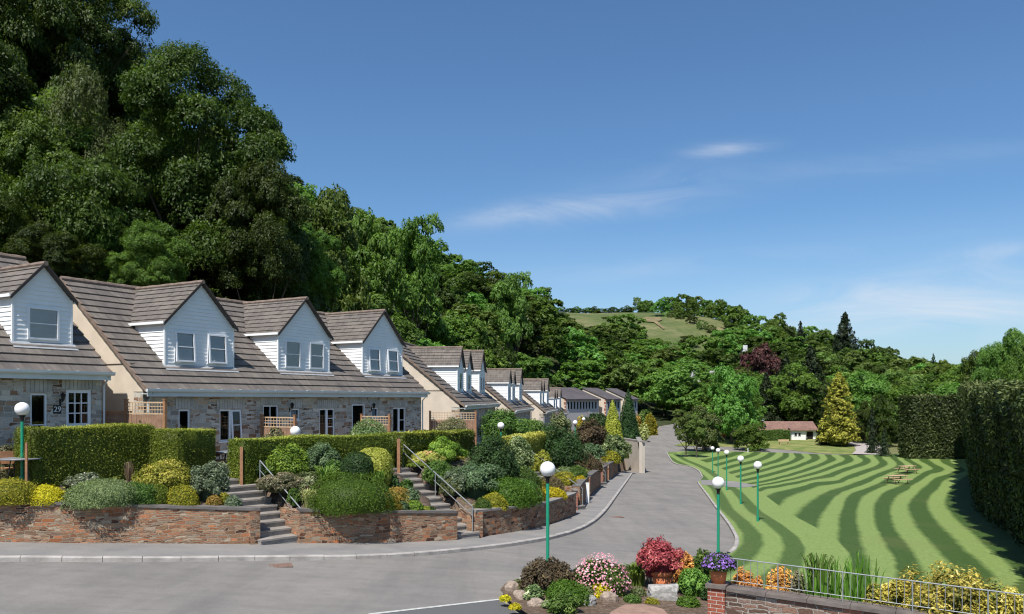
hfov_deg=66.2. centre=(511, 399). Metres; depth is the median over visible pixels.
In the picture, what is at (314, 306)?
broadleaf tree
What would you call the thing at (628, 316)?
broadleaf tree
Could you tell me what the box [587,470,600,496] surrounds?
garden wall
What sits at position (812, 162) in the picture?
sky
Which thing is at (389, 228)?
broadleaf tree
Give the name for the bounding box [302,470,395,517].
shrub
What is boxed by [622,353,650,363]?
broadleaf tree
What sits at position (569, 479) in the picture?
handrail
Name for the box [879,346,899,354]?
broadleaf tree
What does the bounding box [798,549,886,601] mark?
iris clump
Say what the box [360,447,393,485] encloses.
clipped shrub
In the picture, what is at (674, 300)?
broadleaf tree
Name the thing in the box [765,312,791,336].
broadleaf tree
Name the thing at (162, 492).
shrub
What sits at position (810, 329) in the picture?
broadleaf tree
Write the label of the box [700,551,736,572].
potted flowers
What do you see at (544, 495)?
shrub
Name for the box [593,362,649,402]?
broadleaf tree
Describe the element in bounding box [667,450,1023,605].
lawn
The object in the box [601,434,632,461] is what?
shrub
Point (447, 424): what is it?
shrub
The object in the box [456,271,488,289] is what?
broadleaf tree
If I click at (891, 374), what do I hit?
broadleaf tree
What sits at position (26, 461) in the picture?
timber post
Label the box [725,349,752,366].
broadleaf tree
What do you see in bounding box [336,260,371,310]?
broadleaf tree
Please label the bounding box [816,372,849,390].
broadleaf tree
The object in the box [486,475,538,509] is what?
shrub
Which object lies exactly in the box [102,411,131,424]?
board fence
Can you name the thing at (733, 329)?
broadleaf tree
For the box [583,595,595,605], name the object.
rock
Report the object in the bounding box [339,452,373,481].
clipped shrub
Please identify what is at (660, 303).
broadleaf tree
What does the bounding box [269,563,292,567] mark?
drain cover
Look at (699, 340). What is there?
broadleaf tree
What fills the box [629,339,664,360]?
broadleaf tree
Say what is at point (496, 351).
broadleaf tree
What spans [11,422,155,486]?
clipped hedge
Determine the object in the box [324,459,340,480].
shrub
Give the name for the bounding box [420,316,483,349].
broadleaf tree
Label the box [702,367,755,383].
broadleaf tree
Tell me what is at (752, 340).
broadleaf tree
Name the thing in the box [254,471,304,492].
shrub
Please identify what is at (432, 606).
road marking
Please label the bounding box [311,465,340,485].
shrub
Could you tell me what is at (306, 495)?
ornamental grass
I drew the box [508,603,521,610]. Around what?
shrub
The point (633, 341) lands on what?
broadleaf tree
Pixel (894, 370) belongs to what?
broadleaf tree
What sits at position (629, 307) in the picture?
hedgerow bush
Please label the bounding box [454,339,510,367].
broadleaf tree
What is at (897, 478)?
picnic table
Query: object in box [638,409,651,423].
shrub
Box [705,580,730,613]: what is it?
brick pier
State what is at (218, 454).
garden chair
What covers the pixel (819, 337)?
broadleaf tree
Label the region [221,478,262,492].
garden steps
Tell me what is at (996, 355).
broadleaf tree
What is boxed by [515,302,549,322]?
broadleaf tree
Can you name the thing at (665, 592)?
rock
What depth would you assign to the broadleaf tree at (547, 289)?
339.02 m
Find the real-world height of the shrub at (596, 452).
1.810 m
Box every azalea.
[731,566,763,587]
[765,566,793,591]
[784,570,807,593]
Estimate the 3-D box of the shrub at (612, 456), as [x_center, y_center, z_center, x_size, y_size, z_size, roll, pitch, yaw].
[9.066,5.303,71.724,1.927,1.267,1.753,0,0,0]
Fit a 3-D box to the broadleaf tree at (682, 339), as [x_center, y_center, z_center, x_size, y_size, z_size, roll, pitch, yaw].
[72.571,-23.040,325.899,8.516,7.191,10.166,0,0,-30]
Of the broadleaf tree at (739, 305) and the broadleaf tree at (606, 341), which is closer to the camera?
the broadleaf tree at (606, 341)
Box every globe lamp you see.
[14,402,29,479]
[290,426,300,434]
[497,422,503,435]
[540,461,554,559]
[711,446,713,472]
[712,477,724,552]
[716,448,719,476]
[724,450,728,489]
[737,456,743,503]
[753,461,761,521]
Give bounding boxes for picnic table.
[884,475,912,483]
[893,465,918,472]
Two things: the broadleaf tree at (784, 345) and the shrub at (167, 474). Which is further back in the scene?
the broadleaf tree at (784, 345)
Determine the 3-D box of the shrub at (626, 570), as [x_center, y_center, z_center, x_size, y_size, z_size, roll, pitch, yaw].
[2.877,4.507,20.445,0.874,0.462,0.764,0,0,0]
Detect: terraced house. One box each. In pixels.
[0,252,115,450]
[60,276,429,462]
[403,342,500,443]
[485,368,534,420]
[522,378,557,425]
[549,387,568,418]
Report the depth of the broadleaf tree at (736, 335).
321.99 m
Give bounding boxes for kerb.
[0,473,632,561]
[666,452,702,476]
[697,481,738,552]
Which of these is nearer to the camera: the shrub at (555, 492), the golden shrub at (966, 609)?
the golden shrub at (966, 609)
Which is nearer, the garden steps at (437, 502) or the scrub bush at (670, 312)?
the garden steps at (437, 502)
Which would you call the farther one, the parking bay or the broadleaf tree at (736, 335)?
the broadleaf tree at (736, 335)
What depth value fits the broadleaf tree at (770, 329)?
335.01 m
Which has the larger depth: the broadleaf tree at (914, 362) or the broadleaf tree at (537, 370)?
the broadleaf tree at (914, 362)
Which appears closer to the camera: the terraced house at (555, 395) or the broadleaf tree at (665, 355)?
the terraced house at (555, 395)
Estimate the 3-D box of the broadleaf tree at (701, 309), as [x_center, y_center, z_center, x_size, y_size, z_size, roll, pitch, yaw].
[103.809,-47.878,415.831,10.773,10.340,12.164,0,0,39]
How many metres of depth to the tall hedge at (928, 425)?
101.03 m
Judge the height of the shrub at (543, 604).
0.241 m
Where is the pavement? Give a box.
[0,471,630,555]
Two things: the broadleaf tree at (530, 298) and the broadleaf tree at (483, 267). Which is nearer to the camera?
the broadleaf tree at (483, 267)
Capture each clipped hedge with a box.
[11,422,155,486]
[146,427,216,474]
[226,432,395,484]
[387,429,475,466]
[502,430,555,466]
[761,429,790,440]
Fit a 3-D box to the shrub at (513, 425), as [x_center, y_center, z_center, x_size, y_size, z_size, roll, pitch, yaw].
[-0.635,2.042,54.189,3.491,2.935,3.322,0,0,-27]
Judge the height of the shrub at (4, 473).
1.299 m
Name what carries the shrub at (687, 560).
on the rockery soil
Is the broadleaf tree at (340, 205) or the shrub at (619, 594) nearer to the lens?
the shrub at (619, 594)
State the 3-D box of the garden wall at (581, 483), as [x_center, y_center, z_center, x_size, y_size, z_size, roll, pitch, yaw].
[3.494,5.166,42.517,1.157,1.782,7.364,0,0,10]
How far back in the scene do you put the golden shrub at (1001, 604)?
13.55 m
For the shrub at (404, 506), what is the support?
on the garden wall at (406, 525)
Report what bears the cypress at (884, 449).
on the terrain at (673, 330)
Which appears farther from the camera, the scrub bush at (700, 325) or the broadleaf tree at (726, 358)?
the scrub bush at (700, 325)
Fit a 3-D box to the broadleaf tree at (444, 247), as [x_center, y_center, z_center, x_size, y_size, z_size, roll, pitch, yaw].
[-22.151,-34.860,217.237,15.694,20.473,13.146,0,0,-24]
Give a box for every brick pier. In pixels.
[570,489,578,509]
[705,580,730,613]
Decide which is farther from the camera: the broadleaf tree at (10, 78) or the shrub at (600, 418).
the shrub at (600, 418)
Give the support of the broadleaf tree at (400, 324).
on the terrain at (673, 330)
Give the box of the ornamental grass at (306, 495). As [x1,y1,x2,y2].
[299,488,320,507]
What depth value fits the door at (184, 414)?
30.56 m
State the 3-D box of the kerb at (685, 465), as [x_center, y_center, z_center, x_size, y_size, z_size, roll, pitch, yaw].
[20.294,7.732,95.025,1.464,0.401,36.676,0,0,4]
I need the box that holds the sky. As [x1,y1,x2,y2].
[92,0,1023,364]
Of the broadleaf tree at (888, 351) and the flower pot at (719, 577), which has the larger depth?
the broadleaf tree at (888, 351)
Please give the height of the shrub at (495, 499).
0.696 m
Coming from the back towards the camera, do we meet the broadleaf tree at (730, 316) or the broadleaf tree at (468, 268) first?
the broadleaf tree at (730, 316)
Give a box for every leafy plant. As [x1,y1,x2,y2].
[624,562,645,586]
[801,552,840,596]
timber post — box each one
[25,443,27,480]
[240,447,242,484]
[397,439,399,472]
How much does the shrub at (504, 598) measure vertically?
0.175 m
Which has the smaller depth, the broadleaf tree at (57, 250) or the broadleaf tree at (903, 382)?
the broadleaf tree at (57, 250)
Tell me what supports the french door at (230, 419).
in the terraced house at (197, 354)
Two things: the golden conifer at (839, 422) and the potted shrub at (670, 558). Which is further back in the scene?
the golden conifer at (839, 422)
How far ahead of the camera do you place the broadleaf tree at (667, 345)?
283.92 m
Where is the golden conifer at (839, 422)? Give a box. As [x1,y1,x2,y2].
[815,372,861,445]
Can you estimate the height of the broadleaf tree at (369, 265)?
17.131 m
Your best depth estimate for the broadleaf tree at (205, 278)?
51.17 m
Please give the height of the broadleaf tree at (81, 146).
13.212 m
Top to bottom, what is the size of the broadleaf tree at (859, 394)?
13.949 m
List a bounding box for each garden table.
[0,457,42,480]
[215,450,228,461]
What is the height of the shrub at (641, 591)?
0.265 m
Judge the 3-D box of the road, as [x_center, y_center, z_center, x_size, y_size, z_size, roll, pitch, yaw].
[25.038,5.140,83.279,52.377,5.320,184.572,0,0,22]
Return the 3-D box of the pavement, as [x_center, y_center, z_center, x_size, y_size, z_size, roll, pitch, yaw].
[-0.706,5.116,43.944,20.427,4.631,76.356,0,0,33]
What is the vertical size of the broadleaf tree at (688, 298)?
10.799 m
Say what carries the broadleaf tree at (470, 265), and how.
on the terrain at (673, 330)
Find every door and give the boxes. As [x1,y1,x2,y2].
[30,393,46,426]
[179,409,189,428]
[218,409,241,442]
[263,405,277,427]
[807,432,812,438]
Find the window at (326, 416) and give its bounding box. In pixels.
[319,408,333,434]
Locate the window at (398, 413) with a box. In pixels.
[393,408,404,431]
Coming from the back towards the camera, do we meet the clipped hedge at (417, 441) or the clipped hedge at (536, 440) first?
the clipped hedge at (536, 440)
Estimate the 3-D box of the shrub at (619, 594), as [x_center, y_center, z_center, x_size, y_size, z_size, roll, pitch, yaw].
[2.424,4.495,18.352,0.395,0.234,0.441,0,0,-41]
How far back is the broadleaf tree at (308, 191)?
96.05 m
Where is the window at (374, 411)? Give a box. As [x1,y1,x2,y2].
[371,408,379,417]
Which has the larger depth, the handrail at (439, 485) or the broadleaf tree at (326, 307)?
the broadleaf tree at (326, 307)
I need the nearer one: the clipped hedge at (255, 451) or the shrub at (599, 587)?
the shrub at (599, 587)
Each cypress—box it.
[864,406,880,454]
[876,428,892,456]
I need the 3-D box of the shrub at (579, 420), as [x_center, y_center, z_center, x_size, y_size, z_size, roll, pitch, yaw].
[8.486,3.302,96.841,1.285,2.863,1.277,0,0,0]
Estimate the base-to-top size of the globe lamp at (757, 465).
3.060 m
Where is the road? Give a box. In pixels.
[0,424,843,613]
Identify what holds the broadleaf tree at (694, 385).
on the terrain at (673, 330)
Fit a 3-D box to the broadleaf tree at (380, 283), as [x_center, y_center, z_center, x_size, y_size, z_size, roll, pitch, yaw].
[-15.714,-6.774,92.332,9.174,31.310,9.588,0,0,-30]
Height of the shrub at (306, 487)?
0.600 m
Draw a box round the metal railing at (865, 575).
[727,557,1023,613]
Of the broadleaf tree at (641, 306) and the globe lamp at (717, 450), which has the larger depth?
the broadleaf tree at (641, 306)
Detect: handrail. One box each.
[259,460,300,508]
[403,444,472,531]
[532,452,582,504]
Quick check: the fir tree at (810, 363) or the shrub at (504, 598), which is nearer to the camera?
the shrub at (504, 598)
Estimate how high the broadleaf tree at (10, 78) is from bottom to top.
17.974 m
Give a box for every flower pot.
[651,572,673,583]
[710,570,726,583]
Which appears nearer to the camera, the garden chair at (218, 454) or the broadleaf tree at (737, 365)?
the garden chair at (218, 454)
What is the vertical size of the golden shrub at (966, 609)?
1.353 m
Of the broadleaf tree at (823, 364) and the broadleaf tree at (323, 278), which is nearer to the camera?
the broadleaf tree at (323, 278)
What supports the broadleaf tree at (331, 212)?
on the terrain at (673, 330)
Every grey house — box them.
[561,387,587,429]
[563,387,600,418]
[583,388,622,418]
[605,388,638,415]
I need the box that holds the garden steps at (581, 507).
[527,467,585,509]
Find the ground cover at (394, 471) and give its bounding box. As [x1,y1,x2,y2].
[55,448,606,506]
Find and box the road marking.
[368,599,498,613]
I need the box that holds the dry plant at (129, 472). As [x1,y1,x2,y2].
[123,461,133,482]
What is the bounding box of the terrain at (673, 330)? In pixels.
[57,311,900,533]
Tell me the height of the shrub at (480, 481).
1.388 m
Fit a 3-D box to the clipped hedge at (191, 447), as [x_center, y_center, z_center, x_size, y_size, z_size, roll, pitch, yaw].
[-11.237,1.856,26.584,1.905,1.887,1.954,0,0,21]
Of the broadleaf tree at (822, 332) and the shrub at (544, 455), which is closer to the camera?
the shrub at (544, 455)
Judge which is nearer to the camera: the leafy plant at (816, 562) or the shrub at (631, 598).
the leafy plant at (816, 562)
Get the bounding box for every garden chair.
[0,451,19,469]
[215,445,226,461]
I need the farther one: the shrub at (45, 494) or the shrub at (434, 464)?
the shrub at (434, 464)
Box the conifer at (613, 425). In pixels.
[604,400,622,437]
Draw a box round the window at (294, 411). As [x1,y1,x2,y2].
[289,409,300,420]
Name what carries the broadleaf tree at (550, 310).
on the terrain at (673, 330)
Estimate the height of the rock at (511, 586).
0.328 m
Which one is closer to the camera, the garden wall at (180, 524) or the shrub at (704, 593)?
the shrub at (704, 593)
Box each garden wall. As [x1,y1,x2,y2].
[0,501,259,544]
[280,507,457,542]
[456,492,576,537]
[564,476,588,504]
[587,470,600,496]
[603,465,607,481]
[604,461,617,479]
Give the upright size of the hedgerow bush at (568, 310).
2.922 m
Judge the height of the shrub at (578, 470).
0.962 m
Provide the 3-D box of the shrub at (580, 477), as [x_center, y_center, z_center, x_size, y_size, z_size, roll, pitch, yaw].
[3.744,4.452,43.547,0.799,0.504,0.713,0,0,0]
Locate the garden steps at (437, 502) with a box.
[391,467,479,538]
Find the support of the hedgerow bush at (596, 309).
on the terrain at (673, 330)
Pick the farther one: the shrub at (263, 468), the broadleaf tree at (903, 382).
the broadleaf tree at (903, 382)
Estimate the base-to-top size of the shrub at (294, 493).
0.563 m
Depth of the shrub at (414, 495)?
25.84 m
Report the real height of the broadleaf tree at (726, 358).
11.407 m
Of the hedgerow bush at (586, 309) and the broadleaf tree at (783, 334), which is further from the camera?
the hedgerow bush at (586, 309)
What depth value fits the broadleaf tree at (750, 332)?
320.73 m
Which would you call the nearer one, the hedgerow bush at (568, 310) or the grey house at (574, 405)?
the grey house at (574, 405)
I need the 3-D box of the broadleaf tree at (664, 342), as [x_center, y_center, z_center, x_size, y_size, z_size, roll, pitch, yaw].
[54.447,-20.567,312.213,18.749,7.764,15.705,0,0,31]
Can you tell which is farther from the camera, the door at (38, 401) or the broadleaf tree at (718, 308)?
the broadleaf tree at (718, 308)
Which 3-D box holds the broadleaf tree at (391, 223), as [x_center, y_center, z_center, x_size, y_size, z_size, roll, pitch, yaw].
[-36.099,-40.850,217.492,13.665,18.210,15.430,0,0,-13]
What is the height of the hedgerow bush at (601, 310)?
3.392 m
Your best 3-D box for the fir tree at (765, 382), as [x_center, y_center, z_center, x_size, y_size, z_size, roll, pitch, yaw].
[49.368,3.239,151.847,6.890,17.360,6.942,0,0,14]
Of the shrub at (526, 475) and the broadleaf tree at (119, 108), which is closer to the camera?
the shrub at (526, 475)
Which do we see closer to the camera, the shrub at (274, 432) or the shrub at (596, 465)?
the shrub at (274, 432)
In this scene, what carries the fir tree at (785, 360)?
on the terrain at (673, 330)
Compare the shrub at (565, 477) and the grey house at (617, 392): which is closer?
the shrub at (565, 477)
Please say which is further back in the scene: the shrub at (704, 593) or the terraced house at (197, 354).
the terraced house at (197, 354)
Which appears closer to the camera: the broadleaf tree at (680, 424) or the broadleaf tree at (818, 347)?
the broadleaf tree at (680, 424)
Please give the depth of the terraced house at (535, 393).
100.52 m
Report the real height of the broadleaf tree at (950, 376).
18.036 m
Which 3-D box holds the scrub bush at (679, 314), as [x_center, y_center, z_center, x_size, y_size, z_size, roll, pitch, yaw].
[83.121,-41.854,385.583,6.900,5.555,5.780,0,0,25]
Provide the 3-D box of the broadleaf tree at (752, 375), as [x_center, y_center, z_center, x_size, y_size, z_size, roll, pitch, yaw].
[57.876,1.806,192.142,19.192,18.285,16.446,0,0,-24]
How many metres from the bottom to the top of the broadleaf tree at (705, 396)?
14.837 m
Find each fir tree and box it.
[755,371,784,420]
[775,355,798,417]
[794,321,807,349]
[796,344,830,413]
[815,403,828,444]
[832,311,860,362]
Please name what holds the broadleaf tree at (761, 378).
on the terrain at (673, 330)
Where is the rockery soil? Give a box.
[500,572,707,613]
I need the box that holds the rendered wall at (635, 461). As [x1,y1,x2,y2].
[621,437,646,472]
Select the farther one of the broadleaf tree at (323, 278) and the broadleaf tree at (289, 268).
the broadleaf tree at (323, 278)
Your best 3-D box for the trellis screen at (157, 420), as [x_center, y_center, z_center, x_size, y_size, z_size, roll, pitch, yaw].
[-12.782,1.026,27.363,2.230,2.070,0.130,0,0,29]
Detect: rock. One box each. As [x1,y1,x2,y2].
[504,581,518,591]
[513,590,525,599]
[527,597,544,606]
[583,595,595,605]
[600,591,618,601]
[644,574,651,581]
[646,584,678,600]
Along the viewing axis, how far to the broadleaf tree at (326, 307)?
64.57 m
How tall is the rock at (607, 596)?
0.318 m
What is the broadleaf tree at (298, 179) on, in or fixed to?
on the terrain at (673, 330)
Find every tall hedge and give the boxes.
[896,392,966,458]
[956,376,1023,546]
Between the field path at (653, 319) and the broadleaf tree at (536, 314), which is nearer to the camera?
the broadleaf tree at (536, 314)
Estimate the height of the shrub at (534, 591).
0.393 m
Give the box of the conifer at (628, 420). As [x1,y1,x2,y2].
[619,389,639,437]
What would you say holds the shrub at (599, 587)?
on the rockery soil
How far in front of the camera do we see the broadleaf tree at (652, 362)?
213.04 m
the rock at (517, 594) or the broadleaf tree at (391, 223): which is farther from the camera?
the broadleaf tree at (391, 223)
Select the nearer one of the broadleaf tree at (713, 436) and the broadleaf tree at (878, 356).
the broadleaf tree at (713, 436)
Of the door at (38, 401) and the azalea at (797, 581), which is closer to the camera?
the azalea at (797, 581)
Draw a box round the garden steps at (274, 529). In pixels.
[222,490,297,544]
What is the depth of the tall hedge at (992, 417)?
39.21 m
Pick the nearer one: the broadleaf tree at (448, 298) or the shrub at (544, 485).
the shrub at (544, 485)
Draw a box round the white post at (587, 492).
[585,483,588,502]
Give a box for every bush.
[561,308,573,312]
[571,306,583,312]
[572,309,587,312]
[582,307,595,312]
[589,306,599,312]
[597,308,609,312]
[605,307,617,312]
[617,307,633,312]
[624,305,636,311]
[667,309,676,316]
[674,308,686,318]
[685,314,697,322]
[696,320,708,328]
[705,325,715,332]
[730,422,769,451]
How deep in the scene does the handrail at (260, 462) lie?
25.33 m
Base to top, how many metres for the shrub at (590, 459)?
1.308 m
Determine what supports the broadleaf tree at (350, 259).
on the terrain at (673, 330)
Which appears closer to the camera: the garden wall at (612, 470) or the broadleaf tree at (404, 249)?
the garden wall at (612, 470)
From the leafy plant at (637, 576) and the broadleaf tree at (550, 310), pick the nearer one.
the leafy plant at (637, 576)
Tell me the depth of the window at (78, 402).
26.88 m
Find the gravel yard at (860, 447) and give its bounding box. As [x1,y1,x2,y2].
[848,442,881,453]
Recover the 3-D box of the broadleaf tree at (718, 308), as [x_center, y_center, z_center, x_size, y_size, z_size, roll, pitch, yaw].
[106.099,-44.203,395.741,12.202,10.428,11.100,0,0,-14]
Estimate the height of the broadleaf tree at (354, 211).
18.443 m
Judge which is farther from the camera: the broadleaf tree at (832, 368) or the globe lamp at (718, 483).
the broadleaf tree at (832, 368)
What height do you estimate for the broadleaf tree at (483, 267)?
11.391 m
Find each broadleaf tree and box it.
[0,0,75,97]
[0,0,101,104]
[0,35,52,162]
[0,106,88,253]
[0,151,179,285]
[0,187,34,253]
[1,220,108,281]
[5,41,55,101]
[8,93,142,210]
[15,86,118,157]
[29,59,130,188]
[31,0,178,134]
[54,196,170,282]
[83,38,319,294]
[99,27,161,132]
[101,219,196,286]
[142,175,162,212]
[151,205,244,299]
[169,127,194,147]
[201,157,314,300]
[209,272,323,311]
[235,290,324,311]
[245,268,332,312]
[278,171,306,191]
[278,222,345,304]
[283,182,318,203]
[295,182,371,312]
[309,198,349,227]
[322,220,352,238]
[330,207,368,217]
[335,220,374,252]
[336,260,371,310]
[338,285,425,342]
[339,207,420,316]
[341,243,364,309]
[350,215,403,247]
[356,254,405,302]
[360,218,397,253]
[362,245,380,265]
[375,212,444,342]
[378,217,395,229]
[390,311,418,344]
[392,238,440,269]
[392,280,457,344]
[409,286,457,330]
[412,244,453,274]
[413,338,444,346]
[417,271,468,310]
[420,235,458,267]
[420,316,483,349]
[429,309,493,347]
[434,254,478,281]
[437,264,458,287]
[450,258,483,274]
[450,286,490,323]
[452,273,498,303]
[452,302,504,347]
[453,261,502,288]
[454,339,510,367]
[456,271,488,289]
[461,304,509,336]
[470,329,517,367]
[471,271,513,297]
[476,283,513,317]
[481,271,533,367]
[484,275,517,309]
[504,352,560,384]
[511,306,552,352]
[512,289,546,309]
[513,326,576,358]
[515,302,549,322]
[520,288,550,295]
[524,298,571,335]
[525,295,548,319]
[532,294,558,324]
[533,319,590,352]
[535,287,552,300]
[548,326,606,377]
[550,359,617,389]
[553,322,597,340]
[571,350,621,379]
[576,327,622,348]
[576,343,631,361]
[587,345,630,377]
[588,364,653,394]
[591,324,637,342]
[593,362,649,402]
[595,328,630,350]
[601,313,647,335]
[608,335,657,353]
[611,343,653,367]
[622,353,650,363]
[623,361,647,388]
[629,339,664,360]
[629,364,695,415]
[632,297,654,312]
[636,301,650,311]
[637,345,687,364]
[638,338,671,350]
[639,361,713,416]
[642,300,654,312]
[642,358,672,406]
[645,362,670,385]
[647,344,685,361]
[649,297,670,315]
[661,297,673,312]
[664,296,680,311]
[671,293,699,316]
[671,342,692,350]
[671,409,701,456]
[673,362,717,383]
[674,356,713,375]
[676,381,706,413]
[678,335,694,346]
[680,335,730,365]
[682,296,704,313]
[682,296,709,315]
[682,404,724,450]
[682,415,707,457]
[690,380,766,438]
[691,348,734,370]
[692,384,767,420]
[697,300,714,317]
[698,384,723,429]
[700,362,759,443]
[702,299,724,317]
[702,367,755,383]
[703,329,742,358]
[710,301,730,320]
[713,327,759,347]
[717,330,751,353]
[720,307,752,327]
[722,304,744,326]
[722,323,737,330]
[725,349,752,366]
[725,361,748,369]
[725,371,772,383]
[732,336,773,352]
[734,341,793,363]
[735,342,781,377]
[737,314,769,331]
[737,328,776,348]
[739,323,786,341]
[742,357,799,367]
[751,373,796,389]
[757,341,807,364]
[758,381,799,420]
[764,362,828,423]
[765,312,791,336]
[765,326,796,342]
[768,321,786,331]
[772,336,813,358]
[773,385,829,424]
[779,350,805,360]
[781,326,795,337]
[795,326,818,337]
[797,340,831,352]
[797,354,839,371]
[797,375,832,393]
[803,334,838,352]
[806,330,830,343]
[815,359,853,375]
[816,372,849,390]
[821,348,868,370]
[826,350,873,370]
[826,371,900,439]
[827,372,893,408]
[829,364,853,373]
[830,366,864,376]
[840,346,888,363]
[847,386,874,420]
[851,399,879,442]
[853,369,931,390]
[857,339,874,357]
[858,364,894,373]
[861,346,905,366]
[864,393,898,444]
[866,347,919,365]
[871,361,887,373]
[872,358,930,372]
[878,381,956,429]
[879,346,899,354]
[881,368,907,375]
[882,365,915,374]
[890,379,936,430]
[907,359,959,385]
[908,362,932,371]
[922,366,963,394]
[932,382,960,394]
[957,349,998,393]
[969,327,1023,381]
[997,341,1023,381]
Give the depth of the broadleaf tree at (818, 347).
322.16 m
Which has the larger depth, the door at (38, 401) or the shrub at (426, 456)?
the shrub at (426, 456)
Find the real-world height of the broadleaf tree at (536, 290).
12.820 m
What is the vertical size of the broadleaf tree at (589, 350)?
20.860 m
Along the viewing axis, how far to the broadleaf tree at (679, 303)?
392.09 m
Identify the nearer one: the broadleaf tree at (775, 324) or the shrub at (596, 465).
the shrub at (596, 465)
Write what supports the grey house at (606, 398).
on the terrain at (673, 330)
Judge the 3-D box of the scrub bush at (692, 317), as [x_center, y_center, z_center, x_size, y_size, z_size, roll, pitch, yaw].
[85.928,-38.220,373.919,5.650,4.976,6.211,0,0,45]
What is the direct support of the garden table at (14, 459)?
on the patio paving
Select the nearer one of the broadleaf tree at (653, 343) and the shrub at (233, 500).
the shrub at (233, 500)
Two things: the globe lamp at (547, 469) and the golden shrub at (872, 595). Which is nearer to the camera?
the golden shrub at (872, 595)
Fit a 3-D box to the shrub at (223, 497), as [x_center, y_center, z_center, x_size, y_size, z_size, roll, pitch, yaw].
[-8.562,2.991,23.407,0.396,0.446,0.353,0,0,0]
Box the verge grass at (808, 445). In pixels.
[675,439,860,454]
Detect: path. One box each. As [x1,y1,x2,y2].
[644,317,663,328]
[701,480,756,487]
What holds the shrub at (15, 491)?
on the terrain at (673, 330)
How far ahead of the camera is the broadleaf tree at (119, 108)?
76.03 m
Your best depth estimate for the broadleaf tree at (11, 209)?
40.08 m
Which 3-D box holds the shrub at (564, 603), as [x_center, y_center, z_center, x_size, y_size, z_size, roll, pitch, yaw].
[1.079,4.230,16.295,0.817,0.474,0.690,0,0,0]
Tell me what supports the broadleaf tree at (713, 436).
on the terrain at (673, 330)
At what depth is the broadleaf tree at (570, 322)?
228.63 m
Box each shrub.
[0,444,15,481]
[0,476,41,505]
[28,483,65,505]
[59,477,139,509]
[60,471,102,488]
[124,481,158,507]
[129,458,194,489]
[147,483,169,503]
[165,483,199,505]
[189,460,230,501]
[205,494,222,505]
[217,460,231,475]
[220,492,228,504]
[224,495,242,505]
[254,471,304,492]
[255,460,275,477]
[262,426,285,437]
[265,442,310,476]
[286,487,301,505]
[296,471,321,490]
[299,483,320,501]
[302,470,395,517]
[306,441,341,471]
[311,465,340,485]
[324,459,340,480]
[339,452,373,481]
[348,416,387,434]
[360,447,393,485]
[370,470,390,493]
[384,486,409,502]
[386,495,401,509]
[387,475,401,487]
[400,478,414,488]
[400,501,410,509]
[405,462,426,466]
[405,487,420,501]
[407,500,423,509]
[409,450,446,463]
[421,458,451,484]
[426,467,446,485]
[427,435,467,462]
[433,416,468,430]
[437,468,472,495]
[438,477,460,495]
[448,460,507,498]
[463,432,520,480]
[474,497,492,508]
[477,408,530,446]
[480,491,508,510]
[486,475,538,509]
[499,594,511,602]
[502,433,535,470]
[508,465,542,489]
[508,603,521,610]
[514,578,526,589]
[518,556,575,593]
[521,418,546,431]
[522,479,543,504]
[522,583,544,599]
[531,449,551,475]
[536,488,545,501]
[540,422,589,470]
[540,475,564,489]
[540,480,551,490]
[540,598,551,608]
[544,487,568,499]
[544,579,591,606]
[545,592,582,613]
[546,410,571,432]
[553,471,576,485]
[555,466,572,473]
[569,465,588,478]
[572,552,632,594]
[573,451,595,469]
[574,417,608,447]
[575,475,586,480]
[576,415,584,425]
[583,442,606,459]
[583,586,595,594]
[584,412,606,429]
[589,459,603,472]
[592,583,610,597]
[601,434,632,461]
[601,450,620,464]
[614,588,625,596]
[617,564,629,577]
[623,593,641,603]
[628,427,642,439]
[630,587,646,596]
[634,534,666,576]
[635,539,685,573]
[636,415,641,427]
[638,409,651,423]
[639,422,649,440]
[644,413,656,435]
[644,597,659,604]
[672,551,694,582]
[676,567,710,596]
[676,595,700,607]
[694,548,710,578]
[699,587,707,600]
[862,577,916,609]
[891,560,986,613]
[956,577,1022,613]
[958,605,999,613]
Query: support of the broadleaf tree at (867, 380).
on the terrain at (673, 330)
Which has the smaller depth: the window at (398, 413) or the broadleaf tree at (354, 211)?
the window at (398, 413)
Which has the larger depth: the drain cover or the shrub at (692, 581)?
the drain cover
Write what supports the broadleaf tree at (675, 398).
on the terrain at (673, 330)
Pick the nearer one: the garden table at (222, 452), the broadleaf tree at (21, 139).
the garden table at (222, 452)
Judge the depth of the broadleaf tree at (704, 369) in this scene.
218.25 m
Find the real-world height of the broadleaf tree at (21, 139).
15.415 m
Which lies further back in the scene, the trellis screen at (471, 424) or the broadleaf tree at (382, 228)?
the broadleaf tree at (382, 228)
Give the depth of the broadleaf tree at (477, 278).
193.26 m
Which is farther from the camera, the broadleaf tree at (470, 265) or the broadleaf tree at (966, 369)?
the broadleaf tree at (470, 265)
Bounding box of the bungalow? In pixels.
[743,420,817,439]
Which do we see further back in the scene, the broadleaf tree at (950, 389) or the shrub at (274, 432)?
the broadleaf tree at (950, 389)
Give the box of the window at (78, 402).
[66,390,90,426]
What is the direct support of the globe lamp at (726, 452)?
on the lawn at (840, 506)
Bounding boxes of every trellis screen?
[123,399,167,428]
[260,414,296,437]
[360,414,390,432]
[429,411,476,444]
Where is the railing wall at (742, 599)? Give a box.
[726,583,939,613]
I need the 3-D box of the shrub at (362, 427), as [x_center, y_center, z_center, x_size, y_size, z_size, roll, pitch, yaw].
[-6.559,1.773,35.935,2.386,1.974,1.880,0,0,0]
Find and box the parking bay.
[382,600,517,613]
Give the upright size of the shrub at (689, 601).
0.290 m
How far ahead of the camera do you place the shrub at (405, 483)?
27.26 m
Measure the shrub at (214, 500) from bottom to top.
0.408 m

